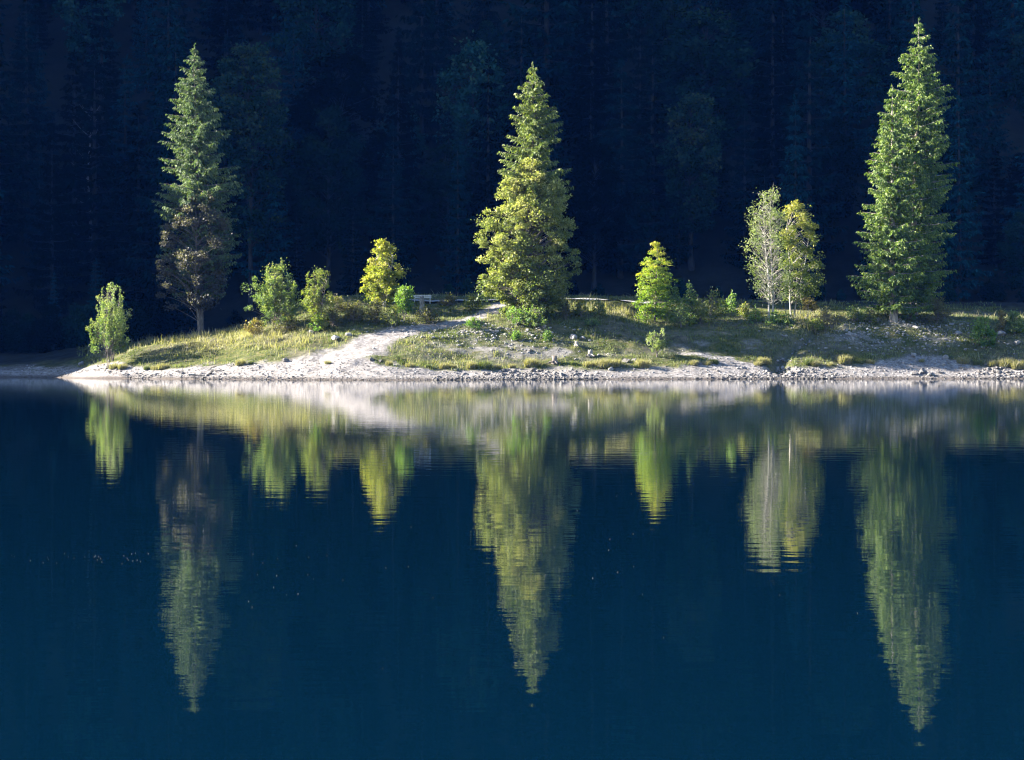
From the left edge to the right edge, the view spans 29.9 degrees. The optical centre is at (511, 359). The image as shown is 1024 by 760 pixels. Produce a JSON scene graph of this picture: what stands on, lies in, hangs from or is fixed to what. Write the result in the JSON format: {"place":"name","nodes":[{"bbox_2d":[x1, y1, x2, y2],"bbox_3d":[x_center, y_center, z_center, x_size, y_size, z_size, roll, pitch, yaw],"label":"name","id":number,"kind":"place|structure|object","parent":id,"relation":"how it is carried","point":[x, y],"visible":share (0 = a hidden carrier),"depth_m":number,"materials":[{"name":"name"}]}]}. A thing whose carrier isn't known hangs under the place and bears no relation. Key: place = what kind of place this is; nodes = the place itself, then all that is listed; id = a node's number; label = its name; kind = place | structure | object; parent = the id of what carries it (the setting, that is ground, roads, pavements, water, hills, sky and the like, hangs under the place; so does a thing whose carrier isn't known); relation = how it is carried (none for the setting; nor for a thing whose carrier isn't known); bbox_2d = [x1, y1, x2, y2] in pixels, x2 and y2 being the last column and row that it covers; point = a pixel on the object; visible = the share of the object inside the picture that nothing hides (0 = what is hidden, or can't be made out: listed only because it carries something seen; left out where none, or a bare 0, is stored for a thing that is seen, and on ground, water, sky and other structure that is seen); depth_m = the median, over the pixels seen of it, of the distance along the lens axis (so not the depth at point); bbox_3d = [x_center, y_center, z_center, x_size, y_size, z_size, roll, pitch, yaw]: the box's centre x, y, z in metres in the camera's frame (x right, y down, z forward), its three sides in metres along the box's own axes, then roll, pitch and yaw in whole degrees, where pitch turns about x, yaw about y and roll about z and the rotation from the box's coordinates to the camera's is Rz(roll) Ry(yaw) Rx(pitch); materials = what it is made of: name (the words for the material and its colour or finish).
{"place":"outdoors","nodes":[
{"label":"outdoors","id":0,"kind":"place"},
{"bbox_2d":[375,302,506,341],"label":"path","id":1,"kind":"structure","parent":0,"point":[383,335],"depth_m":176.14,"materials":[{"name":"beige gravel"}]},
{"bbox_2d":[0,377,1023,759],"bbox_3d":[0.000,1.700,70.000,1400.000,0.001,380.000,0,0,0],"label":"water","id":2,"kind":"structure","parent":0,"point":[712,569],"depth_m":15.52,"materials":[{"name":"blue liquid"}]},
{"bbox_2d":[0,0,1023,351],"bbox_3d":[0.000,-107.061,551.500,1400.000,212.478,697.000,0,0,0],"label":"hillside","id":3,"kind":"structure","parent":0,"point":[708,272],"depth_m":228.61,"materials":[{"name":"green plant"}]},
{"bbox_2d":[12,123,87,313],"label":"spruce tree","id":4,"kind":"object","parent":3,"relation":"on","point":[50,194],"visible":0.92,"depth_m":212.07,"materials":[{"name":"green plant"}]},
{"bbox_2d":[24,49,119,254],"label":"spruce tree","id":5,"kind":"object","parent":3,"relation":"on","point":[67,157],"visible":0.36,"depth_m":224.55,"materials":[{"name":"green plant"}]},
{"bbox_2d":[50,0,125,72],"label":"broadleaf tree","id":6,"kind":"object","parent":3,"relation":"on","point":[69,16],"visible":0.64,"depth_m":256.74,"materials":[{"name":"green plant"}]},
{"bbox_2d":[46,50,143,291],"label":"spruce tree","id":7,"kind":"object","parent":3,"relation":"on","point":[92,204],"visible":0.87,"depth_m":217.00,"materials":[{"name":"green plant"}]},
{"bbox_2d":[81,257,108,319],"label":"spruce tree","id":8,"kind":"object","parent":3,"relation":"on","point":[95,289],"visible":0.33,"depth_m":205.86,"materials":[{"name":"green plant"}]},
{"bbox_2d":[70,0,135,189],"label":"spruce tree","id":9,"kind":"object","parent":3,"relation":"on","point":[102,30],"visible":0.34,"depth_m":235.50,"materials":[{"name":"green plant"}]},
{"bbox_2d":[90,105,171,309],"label":"spruce tree","id":10,"kind":"object","parent":3,"relation":"on","point":[129,184],"visible":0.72,"depth_m":211.81,"materials":[{"name":"green plant"}]},
{"bbox_2d":[118,81,186,271],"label":"spruce tree","id":11,"kind":"object","parent":3,"relation":"on","point":[155,125],"visible":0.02,"depth_m":219.29,"materials":[{"name":"green plant"}]},
{"bbox_2d":[130,0,215,189],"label":"spruce tree","id":12,"kind":"object","parent":3,"relation":"on","point":[161,45],"visible":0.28,"depth_m":233.65,"materials":[{"name":"green plant"}]},
{"bbox_2d":[115,26,237,314],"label":"spruce tree","id":13,"kind":"object","parent":3,"relation":"on","point":[174,36],"visible":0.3,"depth_m":209.79,"materials":[{"name":"green plant"}]},
{"bbox_2d":[147,0,205,118],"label":"spruce tree","id":14,"kind":"object","parent":3,"relation":"on","point":[188,29],"visible":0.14,"depth_m":243.58,"materials":[{"name":"green plant"}]},
{"bbox_2d":[170,254,206,336],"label":"spruce tree","id":15,"kind":"object","parent":3,"relation":"on","point":[186,324],"visible":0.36,"depth_m":203.26,"materials":[{"name":"green plant"}]},
{"bbox_2d":[144,82,249,202],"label":"broadleaf tree","id":16,"kind":"object","parent":3,"relation":"on","point":[157,144],"visible":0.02,"depth_m":225.98,"materials":[{"name":"green plant"}]},
{"bbox_2d":[196,0,256,81],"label":"spruce tree","id":17,"kind":"object","parent":3,"relation":"on","point":[220,18],"visible":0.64,"depth_m":254.23,"materials":[{"name":"green plant"}]},
{"bbox_2d":[203,102,256,270],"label":"spruce tree","id":18,"kind":"object","parent":3,"relation":"on","point":[238,249],"visible":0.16,"depth_m":217.70,"materials":[{"name":"green plant"}]},
{"bbox_2d":[204,41,297,311],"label":"broadleaf tree","id":19,"kind":"object","parent":3,"relation":"on","point":[253,139],"visible":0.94,"depth_m":207.85,"materials":[{"name":"green plant"}]},
{"bbox_2d":[230,130,303,293],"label":"spruce tree","id":20,"kind":"object","parent":3,"relation":"on","point":[280,242],"visible":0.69,"depth_m":210.56,"materials":[{"name":"green plant"}]},
{"bbox_2d":[262,0,322,65],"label":"spruce tree","id":21,"kind":"object","parent":3,"relation":"on","point":[272,43],"visible":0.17,"depth_m":254.68,"materials":[{"name":"green plant"}]},
{"bbox_2d":[278,209,312,305],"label":"spruce tree","id":22,"kind":"object","parent":3,"relation":"on","point":[297,262],"visible":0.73,"depth_m":204.36,"materials":[{"name":"green plant"}]},
{"bbox_2d":[271,0,364,103],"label":"broadleaf tree","id":23,"kind":"object","parent":3,"relation":"on","point":[303,12],"visible":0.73,"depth_m":242.52,"materials":[{"name":"green plant"}]},
{"bbox_2d":[336,191,369,295],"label":"spruce tree","id":24,"kind":"object","parent":3,"relation":"on","point":[357,276],"visible":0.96,"depth_m":202.84,"materials":[{"name":"green plant"}]},
{"bbox_2d":[357,119,421,288],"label":"spruce tree","id":25,"kind":"object","parent":3,"relation":"on","point":[392,236],"visible":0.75,"depth_m":206.68,"materials":[{"name":"green plant"}]},
{"bbox_2d":[363,37,433,263],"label":"spruce tree","id":26,"kind":"object","parent":3,"relation":"on","point":[396,116],"visible":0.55,"depth_m":211.62,"materials":[{"name":"green plant"}]},
{"bbox_2d":[407,143,485,270],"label":"broadleaf tree","id":27,"kind":"object","parent":3,"relation":"on","point":[439,175],"visible":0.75,"depth_m":210.49,"materials":[{"name":"green plant"}]},
{"bbox_2d":[434,127,477,289],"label":"spruce tree","id":28,"kind":"object","parent":3,"relation":"on","point":[456,278],"visible":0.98,"depth_m":206.26,"materials":[{"name":"green plant"}]},
{"bbox_2d":[431,29,519,200],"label":"broadleaf tree","id":29,"kind":"object","parent":3,"relation":"on","point":[471,53],"visible":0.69,"depth_m":224.48,"materials":[{"name":"green plant"}]},
{"bbox_2d":[452,56,514,277],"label":"spruce tree","id":30,"kind":"object","parent":3,"relation":"on","point":[488,184],"visible":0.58,"depth_m":209.30,"materials":[{"name":"green plant"}]},
{"bbox_2d":[467,20,508,77],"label":"broadleaf tree","id":31,"kind":"object","parent":3,"relation":"on","point":[485,30],"visible":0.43,"depth_m":243.15,"materials":[{"name":"green plant"}]},
{"bbox_2d":[475,11,570,215],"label":"spruce tree","id":32,"kind":"object","parent":3,"relation":"on","point":[513,88],"visible":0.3,"depth_m":220.14,"materials":[{"name":"green plant"}]},
{"bbox_2d":[487,0,604,136],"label":"spruce tree","id":33,"kind":"object","parent":3,"relation":"on","point":[547,56],"visible":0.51,"depth_m":235.42,"materials":[{"name":"green plant"}]},
{"bbox_2d":[542,100,584,265],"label":"spruce tree","id":34,"kind":"object","parent":3,"relation":"on","point":[561,160],"visible":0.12,"depth_m":211.82,"materials":[{"name":"green plant"}]},
{"bbox_2d":[516,0,616,90],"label":"spruce tree","id":35,"kind":"object","parent":3,"relation":"on","point":[562,47],"visible":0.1,"depth_m":242.51,"materials":[{"name":"green plant"}]},
{"bbox_2d":[552,0,640,194],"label":"spruce tree","id":36,"kind":"object","parent":3,"relation":"on","point":[596,79],"visible":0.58,"depth_m":224.63,"materials":[{"name":"green plant"}]},
{"bbox_2d":[559,143,639,289],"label":"broadleaf tree","id":37,"kind":"object","parent":3,"relation":"on","point":[603,199],"visible":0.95,"depth_m":205.52,"materials":[{"name":"green plant"}]},
{"bbox_2d":[574,57,670,278],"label":"spruce tree","id":38,"kind":"object","parent":3,"relation":"on","point":[627,250],"visible":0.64,"depth_m":209.33,"materials":[{"name":"green plant"}]},
{"bbox_2d":[656,92,726,270],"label":"broadleaf tree","id":39,"kind":"object","parent":3,"relation":"on","point":[696,109],"visible":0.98,"depth_m":211.07,"materials":[{"name":"green plant"}]},
{"bbox_2d":[645,3,761,149],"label":"broadleaf tree","id":40,"kind":"object","parent":3,"relation":"on","point":[706,60],"visible":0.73,"depth_m":226.48,"materials":[{"name":"green plant"}]},
{"bbox_2d":[671,143,741,229],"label":"broadleaf tree","id":41,"kind":"object","parent":3,"relation":"on","point":[721,173],"visible":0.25,"depth_m":217.33,"materials":[{"name":"green plant"}]},
{"bbox_2d":[718,105,775,269],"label":"spruce tree","id":42,"kind":"object","parent":3,"relation":"on","point":[740,206],"visible":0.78,"depth_m":211.56,"materials":[{"name":"green plant"}]},
{"bbox_2d":[743,160,784,299],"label":"spruce tree","id":43,"kind":"object","parent":3,"relation":"on","point":[764,178],"visible":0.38,"depth_m":202.88,"materials":[{"name":"green plant"}]},
{"bbox_2d":[723,0,813,227],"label":"spruce tree","id":44,"kind":"object","parent":3,"relation":"on","point":[772,106],"visible":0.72,"depth_m":218.36,"materials":[{"name":"green plant"}]},
{"bbox_2d":[745,0,819,160],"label":"spruce tree","id":45,"kind":"object","parent":3,"relation":"on","point":[782,3],"visible":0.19,"depth_m":228.77,"materials":[{"name":"green plant"}]},
{"bbox_2d":[773,94,819,295],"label":"spruce tree","id":46,"kind":"object","parent":3,"relation":"on","point":[795,187],"visible":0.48,"depth_m":205.42,"materials":[{"name":"green plant"}]},
{"bbox_2d":[770,0,848,271],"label":"spruce tree","id":47,"kind":"object","parent":3,"relation":"on","point":[821,211],"visible":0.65,"depth_m":211.22,"materials":[{"name":"green plant"}]},
{"bbox_2d":[748,0,885,83],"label":"broadleaf tree","id":48,"kind":"object","parent":3,"relation":"on","point":[823,8],"visible":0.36,"depth_m":246.33,"materials":[{"name":"green plant"}]},
{"bbox_2d":[803,0,883,174],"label":"spruce tree","id":49,"kind":"object","parent":3,"relation":"on","point":[848,82],"visible":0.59,"depth_m":228.18,"materials":[{"name":"green plant"}]},
{"bbox_2d":[798,10,894,135],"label":"broadleaf tree","id":50,"kind":"object","parent":3,"relation":"on","point":[865,44],"visible":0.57,"depth_m":233.40,"materials":[{"name":"green plant"}]},
{"bbox_2d":[854,107,881,296],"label":"spruce tree","id":51,"kind":"object","parent":3,"relation":"on","point":[866,187],"visible":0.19,"depth_m":205.15,"materials":[{"name":"green plant"}]},
{"bbox_2d":[869,0,908,91],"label":"spruce tree","id":52,"kind":"object","parent":3,"relation":"on","point":[892,19],"visible":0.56,"depth_m":246.44,"materials":[{"name":"green plant"}]},
{"bbox_2d":[859,47,919,213],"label":"spruce tree","id":53,"kind":"object","parent":3,"relation":"on","point":[898,55],"visible":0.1,"depth_m":218.29,"materials":[{"name":"green plant"}]},
{"bbox_2d":[868,0,911,55],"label":"spruce tree","id":54,"kind":"object","parent":3,"relation":"on","point":[875,21],"visible":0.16,"depth_m":254.62,"materials":[{"name":"green plant"}]},
{"bbox_2d":[877,0,951,122],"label":"spruce tree","id":55,"kind":"object","parent":3,"relation":"on","point":[908,26],"visible":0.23,"depth_m":234.69,"materials":[{"name":"green plant"}]},
{"bbox_2d":[928,0,954,58],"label":"spruce tree","id":56,"kind":"object","parent":3,"relation":"on","point":[943,19],"visible":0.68,"depth_m":255.38,"materials":[{"name":"green plant"}]},
{"bbox_2d":[908,122,976,253],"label":"broadleaf tree","id":57,"kind":"object","parent":3,"relation":"on","point":[945,161],"visible":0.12,"depth_m":211.98,"materials":[{"name":"green plant"}]},
{"bbox_2d":[931,95,996,301],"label":"spruce tree","id":58,"kind":"object","parent":3,"relation":"on","point":[958,242],"visible":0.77,"depth_m":203.56,"materials":[{"name":"green plant"}]},
{"bbox_2d":[918,0,1013,235],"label":"spruce tree","id":59,"kind":"object","parent":3,"relation":"on","point":[962,73],"visible":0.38,"depth_m":217.54,"materials":[{"name":"green plant"}]},
{"bbox_2d":[938,0,1005,101],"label":"spruce tree","id":60,"kind":"object","parent":3,"relation":"on","point":[977,45],"visible":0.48,"depth_m":244.52,"materials":[{"name":"green plant"}]},
{"bbox_2d":[976,272,1006,301],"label":"bush","id":61,"kind":"object","parent":3,"relation":"on","point":[992,290],"visible":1,"depth_m":204.35,"materials":[{"name":"green plant"}]},
{"bbox_2d":[999,137,1023,275],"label":"spruce tree","id":62,"kind":"object","parent":3,"relation":"on","point":[1014,209],"visible":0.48,"depth_m":210.83,"materials":[{"name":"green plant"}]},
{"bbox_2d":[0,293,1023,374],"bbox_3d":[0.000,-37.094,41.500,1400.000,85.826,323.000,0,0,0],"label":"ground","id":63,"kind":"structure","parent":0,"point":[67,357],"depth_m":176.26,"materials":[{"name":"green plant"}]},
{"bbox_2d":[58,303,96,348],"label":"bush","id":64,"kind":"object","parent":63,"relation":"on","point":[73,311],"visible":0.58,"depth_m":199.53,"materials":[{"name":"green plant"}]},
{"bbox_2d":[71,303,103,346],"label":"bush","id":65,"kind":"object","parent":63,"relation":"on","point":[81,325],"visible":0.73,"depth_m":198.92,"materials":[{"name":"green plant"}]},
{"bbox_2d":[92,282,132,361],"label":"willow shrub","id":66,"kind":"object","parent":63,"relation":"on","point":[118,304],"visible":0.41,"depth_m":179.56,"materials":[{"name":"green plant"}]},
{"bbox_2d":[117,300,160,342],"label":"bush","id":67,"kind":"object","parent":63,"relation":"on","point":[135,332],"visible":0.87,"depth_m":197.29,"materials":[{"name":"green plant"}]},
{"bbox_2d":[135,289,183,338],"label":"bush","id":68,"kind":"object","parent":63,"relation":"on","point":[161,318],"visible":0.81,"depth_m":199.49,"materials":[{"name":"green plant"}]},
{"bbox_2d":[151,189,236,334],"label":"beech tree","id":69,"kind":"object","parent":63,"relation":"on","point":[205,301],"visible":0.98,"depth_m":187.04,"materials":[{"name":"brown plant"}]},
{"bbox_2d":[152,43,243,333],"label":"spruce tree","id":70,"kind":"object","parent":63,"relation":"on","point":[200,134],"visible":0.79,"depth_m":189.31,"materials":[{"name":"green plant"}]},
{"bbox_2d":[240,258,305,330],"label":"shrub","id":71,"kind":"object","parent":63,"relation":"on","point":[274,298],"visible":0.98,"depth_m":178.82,"materials":[{"name":"green plant"}]},
{"bbox_2d":[300,266,342,331],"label":"shrub","id":72,"kind":"object","parent":63,"relation":"on","point":[312,299],"visible":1,"depth_m":176.34,"materials":[{"name":"green plant"}]},
{"bbox_2d":[343,299,366,322],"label":"bush","id":73,"kind":"object","parent":63,"relation":"on","point":[350,308],"visible":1,"depth_m":177.73,"materials":[{"name":"green plant"}]},
{"bbox_2d":[361,298,386,324],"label":"bush","id":74,"kind":"object","parent":63,"relation":"on","point":[375,313],"visible":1,"depth_m":177.17,"materials":[{"name":"green plant"}]},
{"bbox_2d":[359,238,410,306],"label":"maple tree","id":75,"kind":"object","parent":63,"relation":"on","point":[388,285],"visible":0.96,"depth_m":182.01,"materials":[{"name":"yellow plant"}]},
{"bbox_2d":[375,303,402,326],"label":"bush","id":76,"kind":"object","parent":63,"relation":"on","point":[392,311],"visible":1,"depth_m":175.94,"materials":[{"name":"green plant"}]},
{"bbox_2d":[392,285,416,319],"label":"shrub","id":77,"kind":"object","parent":63,"relation":"on","point":[403,294],"visible":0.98,"depth_m":177.54,"materials":[{"name":"green plant"}]},
{"bbox_2d":[502,305,530,325],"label":"bush","id":78,"kind":"object","parent":63,"relation":"on","point":[516,313],"visible":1,"depth_m":176.03,"materials":[{"name":"green plant"}]},
{"bbox_2d":[470,157,581,318],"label":"maple tree","id":79,"kind":"object","parent":63,"relation":"on","point":[523,280],"visible":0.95,"depth_m":177.37,"materials":[{"name":"green plant"}]},
{"bbox_2d":[517,304,549,326],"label":"bush","id":80,"kind":"object","parent":63,"relation":"on","point":[535,317],"visible":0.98,"depth_m":175.55,"materials":[{"name":"green plant"}]},
{"bbox_2d":[496,62,573,290],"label":"spruce tree","id":81,"kind":"object","parent":63,"relation":"on","point":[528,130],"visible":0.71,"depth_m":179.04,"materials":[{"name":"green plant"}]},
{"bbox_2d":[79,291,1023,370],"bbox_3d":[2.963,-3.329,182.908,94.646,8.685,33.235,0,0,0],"label":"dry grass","id":82,"kind":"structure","parent":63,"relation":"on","point":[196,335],"depth_m":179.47,"materials":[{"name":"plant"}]},
{"bbox_2d":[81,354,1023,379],"bbox_3d":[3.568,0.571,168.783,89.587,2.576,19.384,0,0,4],"label":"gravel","id":83,"kind":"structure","parent":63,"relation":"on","point":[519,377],"depth_m":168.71,"materials":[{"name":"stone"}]},
{"bbox_2d":[631,241,678,321],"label":"young spruce","id":84,"kind":"object","parent":63,"relation":"on","point":[657,287],"visible":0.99,"depth_m":181.97,"materials":[{"name":"green plant"}]},
{"bbox_2d":[644,328,665,356],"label":"willow shrub","id":85,"kind":"object","parent":63,"relation":"on","point":[657,344],"visible":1,"depth_m":172.21,"materials":[{"name":"green plant"}]},
{"bbox_2d":[354,313,1016,371],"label":"gravel","id":86,"kind":"structure","parent":63,"relation":"on","point":[544,326],"depth_m":176.47,"materials":[{"name":"stone"}]},
{"bbox_2d":[675,280,701,325],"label":"young spruce","id":87,"kind":"object","parent":63,"relation":"on","point":[685,302],"visible":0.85,"depth_m":180.26,"materials":[{"name":"green plant"}]},
{"bbox_2d":[685,295,711,323],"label":"bush","id":88,"kind":"object","parent":63,"relation":"on","point":[699,316],"visible":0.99,"depth_m":179.79,"materials":[{"name":"green plant"}]},
{"bbox_2d":[738,183,797,319],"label":"birch tree","id":89,"kind":"object","parent":63,"relation":"on","point":[773,276],"visible":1,"depth_m":181.66,"materials":[{"name":"green plant"}]},
{"bbox_2d":[778,199,826,317],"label":"maple tree","id":90,"kind":"object","parent":63,"relation":"on","point":[800,291],"visible":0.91,"depth_m":183.17,"materials":[{"name":"green plant"}]},
{"bbox_2d":[846,86,930,321],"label":"spruce tree","id":91,"kind":"object","parent":63,"relation":"on","point":[893,202],"visible":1,"depth_m":180.40,"materials":[{"name":"green plant"}]},
{"bbox_2d":[868,18,960,314],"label":"spruce tree","id":92,"kind":"object","parent":63,"relation":"on","point":[919,90],"visible":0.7,"depth_m":183.43,"materials":[{"name":"green plant"}]},
{"bbox_2d":[916,295,954,323],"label":"bush","id":93,"kind":"object","parent":63,"relation":"on","point":[939,311],"visible":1,"depth_m":180.76,"materials":[{"name":"green plant"}]},
{"bbox_2d":[968,312,997,348],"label":"shrub","id":94,"kind":"object","parent":63,"relation":"on","point":[983,337],"visible":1,"depth_m":176.41,"materials":[{"name":"green plant"}]},
{"bbox_2d":[1004,311,1023,334],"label":"shrub","id":95,"kind":"object","parent":63,"relation":"on","point":[1015,324],"visible":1,"depth_m":179.12,"materials":[{"name":"green plant"}]},
{"bbox_2d":[0,334,1023,379],"bbox_3d":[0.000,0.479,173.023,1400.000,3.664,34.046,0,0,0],"label":"beach","id":96,"kind":"structure","parent":0,"point":[352,353],"depth_m":170.51,"materials":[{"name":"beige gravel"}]},
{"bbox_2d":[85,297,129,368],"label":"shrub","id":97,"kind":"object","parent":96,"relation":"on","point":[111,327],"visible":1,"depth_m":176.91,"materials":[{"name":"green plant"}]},
{"bbox_2d":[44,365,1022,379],"bbox_3d":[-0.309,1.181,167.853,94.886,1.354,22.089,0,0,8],"label":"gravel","id":98,"kind":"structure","parent":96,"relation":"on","point":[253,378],"depth_m":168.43,"materials":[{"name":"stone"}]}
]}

